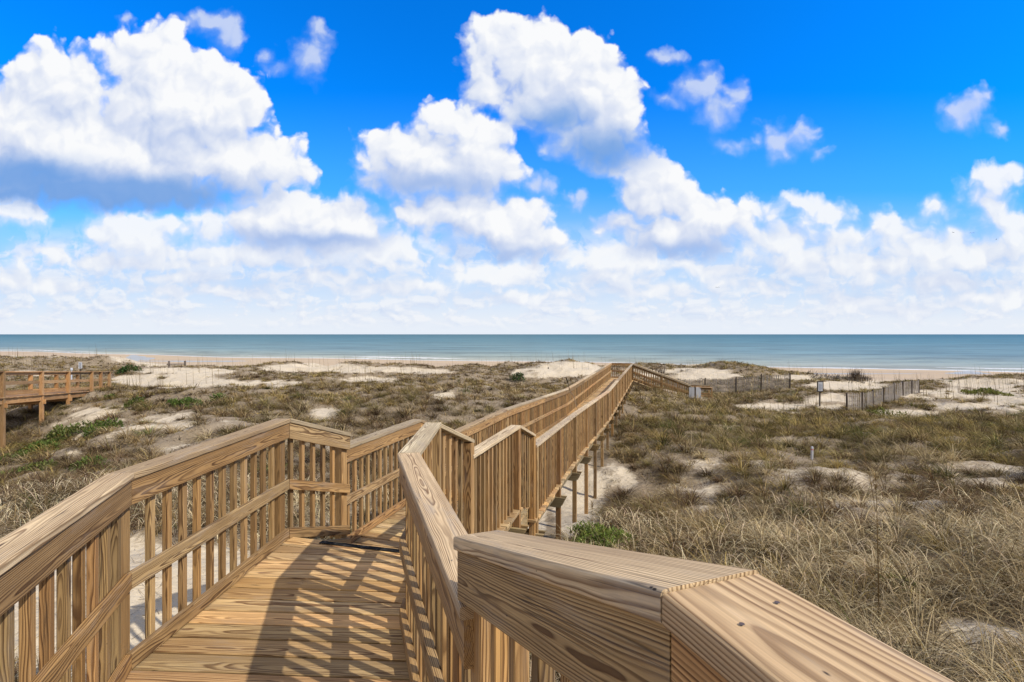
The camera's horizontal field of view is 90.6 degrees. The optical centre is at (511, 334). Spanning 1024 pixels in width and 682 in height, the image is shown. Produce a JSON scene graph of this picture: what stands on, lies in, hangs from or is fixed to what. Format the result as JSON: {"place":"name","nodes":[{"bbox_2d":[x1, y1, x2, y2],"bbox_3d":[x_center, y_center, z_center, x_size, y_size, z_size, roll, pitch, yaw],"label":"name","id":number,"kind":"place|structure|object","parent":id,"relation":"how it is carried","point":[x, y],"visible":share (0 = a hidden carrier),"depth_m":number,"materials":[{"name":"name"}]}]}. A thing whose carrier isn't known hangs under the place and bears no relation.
{"place":"outdoors","nodes":[
{"label":"outdoors","id":0,"kind":"place"},
{"bbox_2d":[126,355,154,360],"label":"tidal water","id":1,"kind":"structure","parent":0,"point":[135,357],"depth_m":144.46,"materials":[{"name":"white liquid"}]},
{"bbox_2d":[165,361,229,361],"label":"tidal water","id":2,"kind":"structure","parent":0,"point":[199,361],"depth_m":123.98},
{"bbox_2d":[0,351,1023,681],"bbox_3d":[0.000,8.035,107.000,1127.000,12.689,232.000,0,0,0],"label":"ground","id":3,"kind":"structure","parent":0,"point":[542,371],"depth_m":21.99,"materials":[{"name":"beige sand"}]},
{"bbox_2d":[0,458,60,476],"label":"beach plant","id":4,"kind":"object","parent":3,"relation":"on","point":[41,465],"visible":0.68,"depth_m":15.48,"materials":[{"name":"green plant"}]},
{"bbox_2d":[0,437,66,465],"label":"beach plant","id":5,"kind":"object","parent":3,"relation":"on","point":[43,443],"visible":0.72,"depth_m":18.86,"materials":[{"name":"green plant"}]},
{"bbox_2d":[0,371,110,451],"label":"second boardwalk","id":6,"kind":"structure","parent":3,"relation":"on","point":[30,396],"depth_m":23.75,"materials":[{"name":"brown wood"}]},
{"bbox_2d":[39,420,92,444],"bbox_3d":[-17.627,3.949,20.010,2.059,1.131,1.538,0,0,0],"label":"beach plant","id":7,"kind":"object","parent":3,"relation":"on","point":[61,432],"visible":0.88,"depth_m":19.95,"materials":[{"name":"green plant"}]},
{"bbox_2d":[78,362,81,382],"bbox_3d":[-32.383,2.955,38.016,0.230,1.690,0.086,0,0,-11],"label":"rule sign","id":8,"kind":"object","parent":3,"relation":"on","point":[80,365],"visible":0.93,"depth_m":37.99,"materials":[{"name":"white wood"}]},
{"bbox_2d":[64,455,109,470],"bbox_3d":[-12.038,3.696,14.526,1.100,0.397,0.928,0,0,0],"label":"beach plant","id":9,"kind":"object","parent":3,"relation":"on","point":[87,459],"visible":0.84,"depth_m":14.47,"materials":[{"name":"green plant"}]},
{"bbox_2d":[79,417,123,439],"bbox_3d":[-15.842,3.641,19.582,1.428,0.892,1.338,0,0,44],"label":"beach plant","id":10,"kind":"object","parent":3,"relation":"on","point":[104,422],"visible":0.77,"depth_m":19.48,"materials":[{"name":"green plant"}]},
{"bbox_2d":[115,364,143,373],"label":"beach plant","id":11,"kind":"object","parent":3,"relation":"on","point":[123,369],"visible":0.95,"depth_m":45.80,"materials":[{"name":"green plant"}]},
{"bbox_2d":[123,395,147,408],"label":"beach plant","id":12,"kind":"object","parent":3,"relation":"on","point":[132,401],"visible":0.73,"depth_m":24.42,"materials":[{"name":"green plant"}]},
{"bbox_2d":[167,361,185,366],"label":"broken rail","id":13,"kind":"object","parent":3,"relation":"on","point":[168,364],"visible":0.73,"depth_m":53.98,"materials":[{"name":"wood"}]},
{"bbox_2d":[166,396,203,408],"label":"beach plant","id":14,"kind":"object","parent":3,"relation":"on","point":[188,400],"visible":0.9,"depth_m":23.46,"materials":[{"name":"green plant"}]},
{"bbox_2d":[207,393,224,400],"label":"beach plant","id":15,"kind":"object","parent":3,"relation":"on","point":[219,394],"visible":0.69,"depth_m":25.47,"materials":[{"name":"green plant"}]},
{"bbox_2d":[0,363,953,681],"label":"boardwalk","id":16,"kind":"structure","parent":3,"relation":"on","point":[450,567],"depth_m":2.74,"materials":[{"name":"brown wood"}]},
{"bbox_2d":[0,354,1023,681],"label":"dune grass","id":17,"kind":"structure","parent":3,"relation":"on","point":[680,536],"depth_m":12.92,"materials":[{"name":"brown plant"}]},
{"bbox_2d":[0,348,1023,410],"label":"sea oats","id":18,"kind":"object","parent":3,"relation":"on","point":[895,380],"visible":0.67,"depth_m":43.47,"materials":[{"name":"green plant"}]},
{"bbox_2d":[509,372,525,382],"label":"beach plant","id":19,"kind":"object","parent":3,"relation":"on","point":[519,375],"visible":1,"depth_m":41.92,"materials":[{"name":"green plant"}]},
{"bbox_2d":[567,520,638,547],"bbox_3d":[1.532,3.742,9.328,1.361,0.624,1.213,0,0,-37],"label":"beach plant","id":20,"kind":"object","parent":3,"relation":"on","point":[604,533],"visible":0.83,"depth_m":9.20,"materials":[{"name":"green plant"}]},
{"bbox_2d":[652,366,666,374],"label":"dry shrub","id":21,"kind":"object","parent":3,"relation":"on","point":[664,372],"visible":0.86,"depth_m":49.90,"materials":[{"name":"brown plant"}]},
{"bbox_2d":[689,386,700,397],"bbox_3d":[12.214,4.025,33.843,0.801,1.030,0.167,0,0,0],"label":"board sign","id":22,"kind":"object","parent":3,"relation":"on","point":[694,390],"visible":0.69,"depth_m":33.80,"materials":[{"name":"white"}]},
{"bbox_2d":[668,373,790,392],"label":"sand fence","id":23,"kind":"object","parent":3,"relation":"on","point":[739,383],"visible":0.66,"depth_m":41.89,"materials":[{"name":"wood"}]},
{"bbox_2d":[811,446,813,460],"bbox_3d":[10.420,4.281,17.600,0.100,0.745,0.087,0,0,0],"label":"survey stake","id":24,"kind":"object","parent":3,"relation":"on","point":[812,449],"visible":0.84,"depth_m":17.57,"materials":[{"name":"white paint"}]},
{"bbox_2d":[817,381,823,405],"bbox_3d":[20.408,4.182,33.569,0.402,2.140,0.133,0,0,0],"label":"notice sign","id":25,"kind":"object","parent":3,"relation":"on","point":[820,386],"visible":0.96,"depth_m":33.53,"materials":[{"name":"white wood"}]},
{"bbox_2d":[818,486,825,527],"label":"sea oat stalk","id":26,"kind":"object","parent":3,"relation":"on","point":[821,487],"visible":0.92,"depth_m":9.46,"materials":[{"name":"brown plant"}]},
{"bbox_2d":[803,370,870,384],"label":"driftwood pile","id":27,"kind":"object","parent":3,"relation":"on","point":[835,377],"visible":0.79,"depth_m":55.08,"materials":[{"name":"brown wood"}]},
{"bbox_2d":[846,368,866,379],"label":"dry shrub","id":28,"kind":"object","parent":3,"relation":"on","point":[853,376],"visible":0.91,"depth_m":54.79,"materials":[{"name":"brown plant"}]},
{"bbox_2d":[862,375,873,381],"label":"dry shrub","id":29,"kind":"object","parent":3,"relation":"on","point":[866,378],"visible":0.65,"depth_m":55.89,"materials":[{"name":"brown plant"}]},
{"bbox_2d":[862,449,874,506],"bbox_3d":[7.328,3.153,10.437,0.342,1.632,0.146,0,0,33],"label":"sea oat stalk","id":30,"kind":"object","parent":3,"relation":"on","point":[869,474],"visible":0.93,"depth_m":10.44,"materials":[{"name":"brown plant"}]},
{"bbox_2d":[869,463,880,624],"bbox_3d":[4.252,2.456,5.912,0.158,1.964,0.217,0,0,-11],"label":"sea oat stalk","id":31,"kind":"object","parent":3,"relation":"on","point":[876,484],"visible":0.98,"depth_m":5.84,"materials":[{"name":"brown plant"}]},
{"bbox_2d":[846,379,919,410],"bbox_3d":[25.927,4.287,34.900,12.174,1.848,0.354,0,0,-34],"label":"sand fence","id":32,"kind":"object","parent":3,"relation":"on","point":[903,386],"visible":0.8,"depth_m":34.34,"materials":[{"name":"wood"}]},
{"bbox_2d":[866,406,906,416],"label":"beach plant","id":33,"kind":"object","parent":3,"relation":"on","point":[877,411],"visible":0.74,"depth_m":29.38,"materials":[{"name":"green plant"}]},
{"bbox_2d":[874,566,924,592],"bbox_3d":[5.165,3.271,6.726,0.571,0.356,0.567,0,0,-41],"label":"beach plant","id":34,"kind":"object","parent":3,"relation":"on","point":[895,577],"visible":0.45,"depth_m":6.65,"materials":[{"name":"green plant"}]},
{"bbox_2d":[960,387,1014,395],"bbox_3d":[36.298,4.475,39.006,3.590,0.874,2.382,0,0,0],"label":"beach plant","id":35,"kind":"object","parent":3,"relation":"on","point":[990,390],"visible":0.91,"depth_m":38.80,"materials":[{"name":"green plant"}]},
{"bbox_2d":[0,334,1023,371],"bbox_3d":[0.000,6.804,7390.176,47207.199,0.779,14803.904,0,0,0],"label":"sea","id":36,"kind":"structure","parent":0,"point":[976,352],"depth_m":264.03,"materials":[{"name":"liquid"}]},
{"bbox_2d":[0,0,1023,333],"label":"sky","id":37,"kind":"structure","parent":0,"point":[167,166],"materials":[{"name":"blue"}]},
{"bbox_2d":[817,373,907,373],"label":"tidal water","id":38,"kind":"structure","parent":0,"point":[862,373],"depth_m":83.25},
{"bbox_2d":[946,371,990,373],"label":"tidal water","id":39,"kind":"structure","parent":0,"point":[967,372],"depth_m":84.89,"materials":[{"name":"white liquid"}]}
]}

